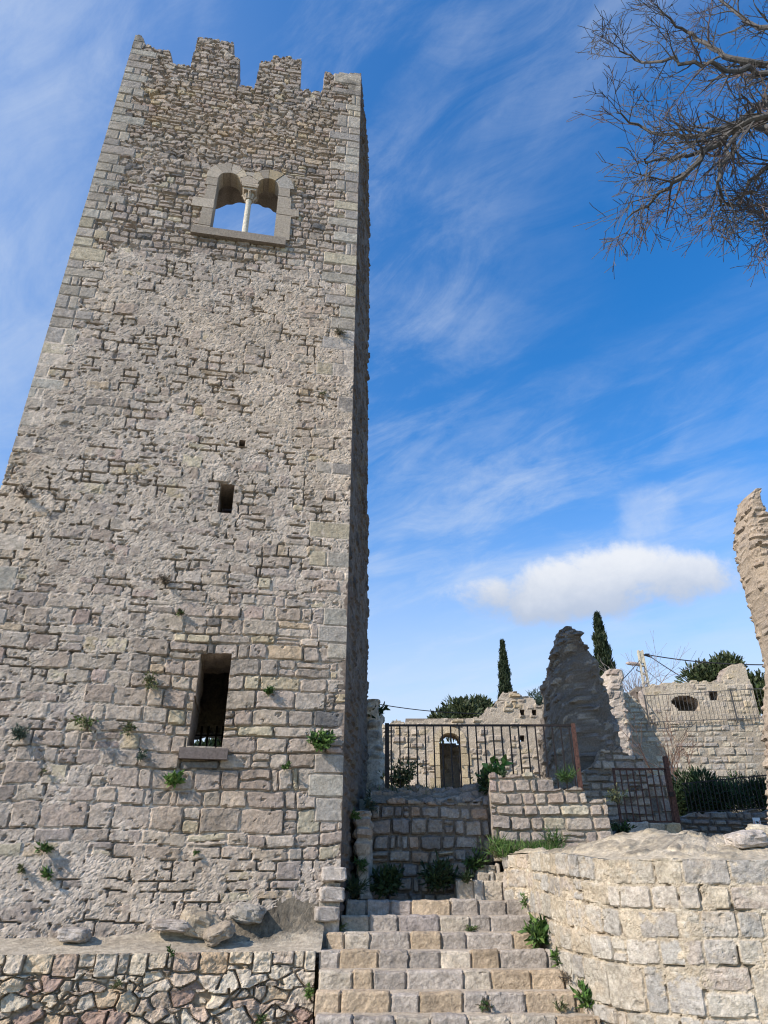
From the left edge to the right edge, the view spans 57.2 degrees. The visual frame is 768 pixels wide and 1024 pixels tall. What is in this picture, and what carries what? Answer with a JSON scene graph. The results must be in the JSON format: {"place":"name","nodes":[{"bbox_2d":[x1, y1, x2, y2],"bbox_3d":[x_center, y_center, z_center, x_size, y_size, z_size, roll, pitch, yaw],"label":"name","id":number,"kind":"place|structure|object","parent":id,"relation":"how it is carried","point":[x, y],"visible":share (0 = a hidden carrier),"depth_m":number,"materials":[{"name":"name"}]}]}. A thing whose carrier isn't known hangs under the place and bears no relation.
{"place":"outdoors","nodes":[
{"label":"outdoors","id":0,"kind":"place"},
{"bbox_2d":[0,0,767,744],"label":"sky","id":1,"kind":"structure","parent":0,"point":[555,440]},
{"bbox_2d":[439,743,460,787],"bbox_3d":[2.860,10.892,29.047,2.310,2.722,0.602,0,-28,0],"label":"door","id":2,"kind":"structure","parent":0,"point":[447,764],"depth_m":29.00,"materials":[{"name":"wood"}]},
{"bbox_2d":[312,799,613,1023],"bbox_3d":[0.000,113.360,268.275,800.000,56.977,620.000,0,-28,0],"label":"ground","id":3,"kind":"structure","parent":0,"point":[361,805],"depth_m":11.61,"materials":[{"name":"grey stone"}]},
{"bbox_2d":[0,859,323,1023],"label":"rubble wall","id":4,"kind":"structure","parent":3,"relation":"on","point":[244,973],"depth_m":8.43,"materials":[{"name":"stone"}]},
{"bbox_2d":[57,927,91,942],"bbox_3d":[-3.849,5.246,8.737,0.395,0.172,0.272,0,-28,0],"label":"boulder","id":5,"kind":"object","parent":4,"relation":"on","point":[75,934],"visible":1,"depth_m":8.64,"materials":[{"name":"stone"}]},
{"bbox_2d":[109,977,122,988],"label":"weed","id":6,"kind":"object","parent":4,"relation":"attached to","point":[117,983],"visible":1,"depth_m":8.22,"materials":[{"name":"green plant"}]},
{"bbox_2d":[166,944,175,956],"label":"weed","id":7,"kind":"object","parent":4,"relation":"attached to","point":[170,951],"visible":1,"depth_m":8.47,"materials":[{"name":"green plant"}]},
{"bbox_2d":[152,919,191,932],"bbox_3d":[-2.678,5.263,8.964,0.564,0.152,0.309,0,-28,0],"label":"boulder","id":8,"kind":"object","parent":4,"relation":"on","point":[176,925],"visible":0.91,"depth_m":8.86,"materials":[{"name":"stone"}]},
{"bbox_2d":[180,905,223,938],"bbox_3d":[-2.358,5.316,9.111,0.584,0.401,0.443,12,-31,-22],"label":"boulder","id":9,"kind":"object","parent":4,"relation":"on","point":[199,920],"visible":0.74,"depth_m":8.96,"materials":[{"name":"stone"}]},
{"bbox_2d":[203,920,235,946],"bbox_3d":[-2.084,5.309,8.878,0.393,0.284,0.344,11,-30,-19],"label":"boulder","id":10,"kind":"object","parent":4,"relation":"on","point":[216,934],"visible":1,"depth_m":8.78,"materials":[{"name":"stone"}]},
{"bbox_2d":[229,901,264,923],"bbox_3d":[-1.787,5.258,9.240,0.452,0.262,0.364,0,-28,0],"label":"boulder","id":11,"kind":"object","parent":4,"relation":"on","point":[245,912],"visible":1,"depth_m":9.11,"materials":[{"name":"stone"}]},
{"bbox_2d":[255,1012,267,1023],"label":"weed","id":12,"kind":"object","parent":4,"relation":"attached to","point":[260,1021],"visible":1,"depth_m":8.30,"materials":[{"name":"green plant"}]},
{"bbox_2d":[303,982,314,999],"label":"weed","id":13,"kind":"object","parent":4,"relation":"attached to","point":[310,991],"visible":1,"depth_m":8.51,"materials":[{"name":"green plant"}]},
{"bbox_2d":[0,35,370,963],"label":"stone tower","id":14,"kind":"structure","parent":3,"relation":"on","point":[192,431],"depth_m":11.86,"materials":[{"name":"stone"}]},
{"bbox_2d":[10,722,30,743],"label":"wall plant","id":15,"kind":"object","parent":14,"relation":"attached to","point":[19,733],"depth_m":9.73,"materials":[{"name":"green plant"}]},
{"bbox_2d":[16,863,25,874],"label":"wall plant","id":16,"kind":"object","parent":14,"relation":"attached to","point":[21,868],"depth_m":9.01,"materials":[{"name":"green plant"}]},
{"bbox_2d":[15,481,28,494],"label":"wall plant","id":17,"kind":"object","parent":14,"relation":"attached to","point":[22,491],"depth_m":11.38,"materials":[{"name":"green plant"}]},
{"bbox_2d":[34,839,54,853],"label":"wall plant","id":18,"kind":"object","parent":14,"relation":"attached to","point":[45,847],"depth_m":9.15,"materials":[{"name":"green plant"}]},
{"bbox_2d":[39,865,53,880],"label":"wall plant","id":19,"kind":"object","parent":14,"relation":"attached to","point":[46,874],"depth_m":9.06,"materials":[{"name":"green plant"}]},
{"bbox_2d":[70,712,98,731],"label":"wall plant","id":20,"kind":"object","parent":14,"relation":"attached to","point":[84,720],"depth_m":9.88,"materials":[{"name":"green plant"}]},
{"bbox_2d":[118,720,137,737],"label":"wall plant","id":21,"kind":"object","parent":14,"relation":"attached to","point":[129,726],"depth_m":10.01,"materials":[{"name":"green plant"}]},
{"bbox_2d":[134,748,147,761],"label":"wall plant","id":22,"kind":"object","parent":14,"relation":"attached to","point":[141,755],"depth_m":9.89,"materials":[{"name":"green plant"}]},
{"bbox_2d":[142,671,158,690],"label":"wall plant","id":23,"kind":"object","parent":14,"relation":"attached to","point":[149,681],"depth_m":10.36,"materials":[{"name":"green plant"}]},
{"bbox_2d":[157,575,171,583],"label":"wall plant","id":24,"kind":"object","parent":14,"relation":"attached to","point":[163,579],"depth_m":11.14,"materials":[{"name":"green plant"}]},
{"bbox_2d":[162,769,185,788],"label":"wall plant","id":25,"kind":"object","parent":14,"relation":"attached to","point":[173,778],"depth_m":9.82,"materials":[{"name":"green plant"}]},
{"bbox_2d":[176,608,184,615],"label":"wall plant","id":26,"kind":"object","parent":14,"relation":"attached to","point":[180,612],"depth_m":10.95,"materials":[{"name":"green plant"}]},
{"bbox_2d":[190,163,298,247],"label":"arched window","id":27,"kind":"structure","parent":14,"relation":"in","point":[271,190],"depth_m":15.75,"materials":[{"name":"stone"}]},
{"bbox_2d":[263,685,274,696],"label":"wall plant","id":28,"kind":"object","parent":14,"relation":"attached to","point":[268,690],"depth_m":10.63,"materials":[{"name":"green plant"}]},
{"bbox_2d":[281,760,291,770],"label":"wall plant","id":29,"kind":"object","parent":14,"relation":"attached to","point":[285,767],"depth_m":10.15,"materials":[{"name":"green plant"}]},
{"bbox_2d":[306,727,336,751],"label":"wall plant","id":30,"kind":"object","parent":14,"relation":"attached to","point":[322,741],"depth_m":10.32,"materials":[{"name":"green plant"}]},
{"bbox_2d":[314,906,339,921],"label":"quoin block","id":31,"kind":"structure","parent":14,"relation":"attached to","point":[326,913],"depth_m":9.35,"materials":[{"name":"stone"}]},
{"bbox_2d":[319,886,344,901],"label":"quoin block","id":32,"kind":"structure","parent":14,"relation":"attached to","point":[331,894],"depth_m":9.46,"materials":[{"name":"stone"}]},
{"bbox_2d":[321,866,346,881],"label":"quoin block","id":33,"kind":"structure","parent":14,"relation":"attached to","point":[330,874],"depth_m":9.58,"materials":[{"name":"stone"}]},
{"bbox_2d":[335,325,346,334],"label":"wall plant","id":34,"kind":"object","parent":14,"relation":"attached to","point":[338,331],"depth_m":14.18,"materials":[{"name":"green plant"}]},
{"bbox_2d":[349,809,361,819],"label":"wall plant","id":35,"kind":"object","parent":14,"relation":"attached to","point":[354,814],"depth_m":10.68,"materials":[{"name":"green plant"}]},
{"bbox_2d":[194,738,220,745],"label":"evergreen bush","id":36,"kind":"object","parent":3,"relation":"on","point":[211,742],"visible":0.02,"depth_m":41.46,"materials":[{"name":"green plant"}]},
{"bbox_2d":[366,699,384,797],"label":"ruined pier","id":37,"kind":"structure","parent":3,"relation":"on","point":[376,759],"depth_m":14.10,"materials":[{"name":"stone"}]},
{"bbox_2d":[368,701,389,717],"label":"weed","id":38,"kind":"object","parent":37,"relation":"on","point":[381,710],"visible":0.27,"depth_m":14.43,"materials":[{"name":"green plant"}]},
{"bbox_2d":[364,781,458,798],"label":"grass","id":39,"kind":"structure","parent":3,"relation":"on","point":[392,788],"depth_m":12.23,"materials":[{"name":"green plant"}]},
{"bbox_2d":[369,796,491,899],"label":"retaining wall","id":40,"kind":"structure","parent":3,"relation":"on","point":[409,835],"depth_m":11.45,"materials":[{"name":"stone"}]},
{"bbox_2d":[370,782,486,804],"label":"rubble bank","id":41,"kind":"structure","parent":40,"relation":"on","point":[464,793],"depth_m":11.99,"materials":[{"name":"stone"}]},
{"bbox_2d":[376,757,422,787],"bbox_3d":[0.379,4.605,12.405,0.743,0.608,0.828,-20,-34,32],"label":"weed","id":42,"kind":"object","parent":41,"relation":"on","point":[405,777],"visible":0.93,"depth_m":12.34,"materials":[{"name":"green plant"}]},
{"bbox_2d":[470,767,506,794],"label":"weed","id":43,"kind":"object","parent":40,"relation":"on","point":[484,782],"visible":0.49,"depth_m":11.87,"materials":[{"name":"green plant"}]},
{"bbox_2d":[380,704,482,713],"bbox_3d":[4.010,9.484,34.059,9.763,0.602,0.040,9,-29,-16],"label":"cable","id":44,"kind":"object","parent":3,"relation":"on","point":[434,711],"visible":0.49,"depth_m":33.45,"materials":[{"name":"black rubber"}]},
{"bbox_2d":[427,694,481,742],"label":"evergreen bush","id":45,"kind":"object","parent":3,"relation":"on","point":[461,704],"visible":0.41,"depth_m":42.74,"materials":[{"name":"green plant"}]},
{"bbox_2d":[314,863,599,1023],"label":"stone staircase","id":46,"kind":"structure","parent":3,"relation":"on","point":[415,961],"depth_m":8.72,"materials":[{"name":"beige stone"}]},
{"bbox_2d":[335,919,347,930],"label":"weed","id":47,"kind":"object","parent":46,"relation":"on","point":[342,926],"visible":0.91,"depth_m":9.49,"materials":[{"name":"green plant"}]},
{"bbox_2d":[345,871,375,899],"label":"weed","id":48,"kind":"object","parent":46,"relation":"on","point":[355,887],"visible":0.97,"depth_m":10.18,"materials":[{"name":"green plant"}]},
{"bbox_2d":[352,810,378,899],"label":"masonry pier","id":49,"kind":"structure","parent":46,"relation":"on","point":[362,834],"depth_m":10.90,"materials":[{"name":"stone"}]},
{"bbox_2d":[352,856,369,872],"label":"wall plant","id":50,"kind":"object","parent":49,"relation":"attached to","point":[362,863],"depth_m":10.62,"materials":[{"name":"green plant"}]},
{"bbox_2d":[363,796,379,813],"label":"wall plant","id":51,"kind":"object","parent":49,"relation":"on","point":[368,805],"depth_m":11.57,"materials":[{"name":"green plant"}]},
{"bbox_2d":[370,862,404,898],"bbox_3d":[0.072,5.614,10.725,0.580,0.503,0.639,19,-34,-31],"label":"weed","id":52,"kind":"object","parent":46,"relation":"on","point":[388,880],"visible":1,"depth_m":10.61,"materials":[{"name":"green plant"}]},
{"bbox_2d":[417,849,458,894],"bbox_3d":[0.844,5.574,10.930,0.691,0.663,0.824,0,-28,0],"label":"weed","id":53,"kind":"object","parent":46,"relation":"on","point":[439,876],"visible":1,"depth_m":10.79,"materials":[{"name":"green plant"}]},
{"bbox_2d":[457,869,474,883],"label":"weed","id":54,"kind":"object","parent":46,"relation":"on","point":[467,876],"visible":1,"depth_m":10.63,"materials":[{"name":"green plant"}]},
{"bbox_2d":[465,923,479,931],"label":"weed","id":55,"kind":"object","parent":46,"relation":"on","point":[469,928],"visible":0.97,"depth_m":9.44,"materials":[{"name":"green plant"}]},
{"bbox_2d":[461,846,491,872],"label":"weed","id":56,"kind":"object","parent":46,"relation":"on","point":[473,864],"visible":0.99,"depth_m":11.04,"materials":[{"name":"green plant"}]},
{"bbox_2d":[475,996,493,1012],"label":"weed","id":57,"kind":"object","parent":46,"relation":"on","point":[485,1006],"visible":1,"depth_m":7.84,"materials":[{"name":"green plant"}]},
{"bbox_2d":[518,893,527,909],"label":"weed","id":58,"kind":"object","parent":46,"relation":"on","point":[523,901],"visible":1,"depth_m":9.96,"materials":[{"name":"green plant"}]},
{"bbox_2d":[517,912,550,948],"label":"weed","id":59,"kind":"object","parent":46,"relation":"on","point":[539,935],"visible":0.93,"depth_m":9.10,"materials":[{"name":"green plant"}]},
{"bbox_2d":[549,946,562,969],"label":"weed","id":60,"kind":"object","parent":46,"relation":"on","point":[554,953],"visible":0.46,"depth_m":8.62,"materials":[{"name":"green plant"}]},
{"bbox_2d":[551,995,567,1010],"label":"weed","id":61,"kind":"object","parent":46,"relation":"on","point":[563,1005],"visible":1,"depth_m":7.86,"materials":[{"name":"green plant"}]},
{"bbox_2d":[558,964,571,984],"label":"weed","id":62,"kind":"object","parent":46,"relation":"on","point":[565,978],"visible":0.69,"depth_m":8.32,"materials":[{"name":"brown plant"}]},
{"bbox_2d":[569,978,594,1012],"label":"weed","id":63,"kind":"object","parent":46,"relation":"on","point":[586,995],"visible":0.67,"depth_m":7.86,"materials":[{"name":"green plant"}]},
{"bbox_2d":[382,691,543,788],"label":"ruined wall","id":64,"kind":"structure","parent":3,"relation":"on","point":[514,707],"depth_m":26.10,"materials":[{"name":"stone"}]},
{"bbox_2d":[469,693,495,714],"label":"evergreen bush","id":65,"kind":"object","parent":3,"relation":"on","point":[483,702],"visible":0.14,"depth_m":45.33,"materials":[{"name":"green plant"}]},
{"bbox_2d":[385,723,582,789],"bbox_3d":[1.882,4.749,13.040,3.730,1.369,1.348,0,-28,0],"label":"iron railing","id":66,"kind":"object","parent":3,"relation":"on","point":[576,759],"visible":0.64,"depth_m":12.60,"materials":[{"name":"black metal"}]},
{"bbox_2d":[497,638,512,698],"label":"cypress tree","id":67,"kind":"object","parent":3,"relation":"on","point":[504,674],"visible":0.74,"depth_m":48.30,"materials":[{"name":"green plant"}]},
{"bbox_2d":[525,687,543,705],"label":"evergreen bush","id":68,"kind":"object","parent":3,"relation":"on","point":[538,698],"visible":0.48,"depth_m":39.62,"materials":[{"name":"green plant"}]},
{"bbox_2d":[487,772,610,862],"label":"block wall","id":69,"kind":"structure","parent":3,"relation":"on","point":[529,805],"depth_m":11.38,"materials":[{"name":"stone"}]},
{"bbox_2d":[555,763,579,784],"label":"weed","id":70,"kind":"object","parent":69,"relation":"on","point":[565,777],"visible":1,"depth_m":11.96,"materials":[{"name":"green plant"}]},
{"bbox_2d":[537,626,622,789],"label":"ruined wall","id":71,"kind":"structure","parent":3,"relation":"on","point":[572,688],"depth_m":17.94,"materials":[{"name":"stone"}]},
{"bbox_2d":[591,610,616,676],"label":"cypress tree","id":72,"kind":"object","parent":3,"relation":"on","point":[602,648],"visible":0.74,"depth_m":40.93,"materials":[{"name":"green plant"}]},
{"bbox_2d":[576,748,654,833],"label":"ruined wall","id":73,"kind":"structure","parent":3,"relation":"on","point":[597,779],"depth_m":16.57,"materials":[{"name":"stone"}]},
{"bbox_2d":[604,782,628,804],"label":"weed","id":74,"kind":"object","parent":3,"relation":"on","point":[615,795],"visible":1,"depth_m":12.28,"materials":[{"name":"green plant"}]},
{"bbox_2d":[600,669,633,755],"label":"ruined pier","id":75,"kind":"structure","parent":3,"relation":"on","point":[613,680],"depth_m":23.79,"materials":[{"name":"stone"}]},
{"bbox_2d":[610,818,636,832],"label":"weed","id":76,"kind":"object","parent":3,"relation":"on","point":[623,827],"visible":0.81,"depth_m":13.86,"materials":[{"name":"green plant"}]},
{"bbox_2d":[502,828,767,1023],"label":"rounded wall","id":77,"kind":"structure","parent":3,"relation":"on","point":[651,926],"depth_m":7.40,"materials":[{"name":"stone"}]},
{"bbox_2d":[723,829,767,848],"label":"loose stone","id":78,"kind":"object","parent":77,"relation":"on","point":[744,839],"visible":0.95,"depth_m":7.79,"materials":[{"name":"grey stone"}]},
{"bbox_2d":[745,824,767,836],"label":"loose stone","id":79,"kind":"object","parent":77,"relation":"on","point":[757,827],"visible":0.34,"depth_m":8.06,"materials":[{"name":"grey stone"}]},
{"bbox_2d":[626,650,651,686],"bbox_3d":[12.538,9.513,33.450,1.316,6.046,0.250,0,-28,0],"label":"utility pole","id":80,"kind":"object","parent":3,"relation":"on","point":[641,655],"visible":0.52,"depth_m":34.52,"materials":[{"name":"concrete"}]},
{"bbox_2d":[648,655,689,681],"bbox_3d":[13.568,7.455,32.823,0.043,2.546,3.154,11,-30,-19],"label":"cable","id":81,"kind":"object","parent":80,"relation":"attached to","point":[669,669],"visible":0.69,"depth_m":33.14,"materials":[{"name":"black rubber"}]},
{"bbox_2d":[649,655,762,664],"bbox_3d":[15.828,6.789,32.612,6.911,1.587,0.051,-18,-33,30],"label":"cable","id":82,"kind":"object","parent":80,"relation":"attached to","point":[703,662],"visible":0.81,"depth_m":33.15,"materials":[{"name":"black rubber"}]},
{"bbox_2d":[612,756,681,827],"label":"iron gate","id":83,"kind":"structure","parent":3,"relation":"on","point":[672,799],"depth_m":15.49,"materials":[{"name":"brown metal"}]},
{"bbox_2d":[597,630,704,692],"bbox_3d":[12.461,7.610,33.315,5.194,4.585,3.109,-10,-30,18],"label":"bare shrub","id":84,"kind":"object","parent":3,"relation":"on","point":[634,685],"visible":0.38,"depth_m":33.21,"materials":[{"name":"brown plant"}]},
{"bbox_2d":[620,821,681,832],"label":"gate steps","id":85,"kind":"structure","parent":3,"relation":"on","point":[672,827],"depth_m":14.96,"materials":[{"name":"stone"}]},
{"bbox_2d":[647,775,671,823],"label":"masonry pier","id":86,"kind":"structure","parent":3,"relation":"on","point":[659,798],"depth_m":16.89,"materials":[{"name":"stone"}]},
{"bbox_2d":[619,695,703,780],"bbox_3d":[8.834,7.279,22.268,3.286,2.992,2.425,13,-31,-23],"label":"bare shrub","id":87,"kind":"object","parent":3,"relation":"on","point":[674,758],"visible":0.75,"depth_m":22.31,"materials":[{"name":"brown plant"}]},
{"bbox_2d":[567,0,767,286],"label":"bare tree","id":88,"kind":"object","parent":3,"relation":"on","point":[747,121],"visible":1,"depth_m":10.52,"materials":[{"name":"brown plant"}]},
{"bbox_2d":[628,663,758,723],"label":"ruined house","id":89,"kind":"structure","parent":3,"relation":"on","point":[733,677],"depth_m":30.11,"materials":[{"name":"stone"}]},
{"bbox_2d":[624,692,766,812],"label":"terrace wall","id":90,"kind":"structure","parent":3,"relation":"on","point":[731,744],"depth_m":27.98,"materials":[{"name":"stone"}]},
{"bbox_2d":[644,688,763,725],"bbox_3d":[14.167,7.832,28.536,7.144,1.658,0.050,0,-28,0],"label":"thin railing","id":91,"kind":"object","parent":90,"relation":"on","point":[731,691],"visible":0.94,"depth_m":28.50,"materials":[{"name":"grey metal"}]},
{"bbox_2d":[671,763,725,816],"bbox_3d":[9.187,8.519,21.212,2.254,1.794,2.411,15,-32,-26],"label":"shrub","id":92,"kind":"object","parent":3,"relation":"on","point":[678,787],"visible":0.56,"depth_m":20.64,"materials":[{"name":"green plant"}]},
{"bbox_2d":[674,650,750,682],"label":"pine tree","id":93,"kind":"object","parent":3,"relation":"on","point":[707,672],"visible":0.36,"depth_m":45.78,"materials":[{"name":"green plant"}]},
{"bbox_2d":[685,769,760,812],"bbox_3d":[10.230,8.564,21.102,2.472,1.637,2.472,0,-28,0],"label":"shrub","id":94,"kind":"object","parent":3,"relation":"on","point":[733,795],"visible":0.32,"depth_m":20.64,"materials":[{"name":"green plant"}]},
{"bbox_2d":[680,809,767,836],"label":"dry stone wall","id":95,"kind":"structure","parent":3,"relation":"on","point":[710,824],"depth_m":19.33,"materials":[{"name":"grey stone"}]},
{"bbox_2d":[681,775,767,812],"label":"iron railing","id":96,"kind":"object","parent":95,"relation":"on","point":[728,779],"visible":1,"depth_m":19.98,"materials":[{"name":"black metal"}]},
{"bbox_2d":[752,818,760,823],"bbox_3d":[10.138,8.477,19.116,0.200,0.330,0.014,0,-28,0],"label":"warning sign","id":97,"kind":"object","parent":95,"relation":"attached to","point":[756,820],"visible":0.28,"depth_m":19.15,"materials":[{"name":"white paint"}]},
{"bbox_2d":[722,769,757,806],"bbox_3d":[11.222,8.701,22.061,1.954,1.312,1.666,0,-28,0],"label":"shrub","id":98,"kind":"object","parent":3,"relation":"on","point":[730,774],"visible":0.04,"depth_m":22.07,"materials":[{"name":"green plant"}]},
{"bbox_2d":[733,488,767,823],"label":"ruined wall","id":99,"kind":"structure","parent":3,"relation":"on","point":[750,543],"depth_m":15.62,"materials":[{"name":"stone"}]},
{"bbox_2d":[738,771,767,811],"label":"shrub","id":100,"kind":"object","parent":3,"relation":"on","point":[757,790],"visible":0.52,"depth_m":21.00,"materials":[{"name":"green plant"}]},
{"bbox_2d":[747,668,764,714],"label":"pine tree","id":101,"kind":"object","parent":3,"relation":"on","point":[757,681],"visible":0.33,"depth_m":43.30,"materials":[{"name":"green plant"}]},
{"bbox_2d":[478,754,512,777],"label":"weed","id":102,"kind":"object","parent":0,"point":[495,768],"visible":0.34,"depth_m":12.21,"materials":[{"name":"green plant"}]},
{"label":"earth bank","id":103,"kind":"structure","parent":0,"visible":0},
{"bbox_2d":[473,827,508,860],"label":"weed","id":104,"kind":"object","parent":103,"relation":"on","point":[494,853],"visible":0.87,"depth_m":10.82,"materials":[{"name":"green plant"}]},
{"bbox_2d":[495,837,564,857],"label":"grass","id":105,"kind":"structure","parent":103,"relation":"on","point":[508,848],"depth_m":10.70,"materials":[{"name":"green plant"}]},
{"bbox_2d":[537,826,570,847],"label":"weed","id":106,"kind":"object","parent":103,"relation":"on","point":[555,838],"visible":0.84,"depth_m":10.87,"materials":[{"name":"green plant"}]}
]}

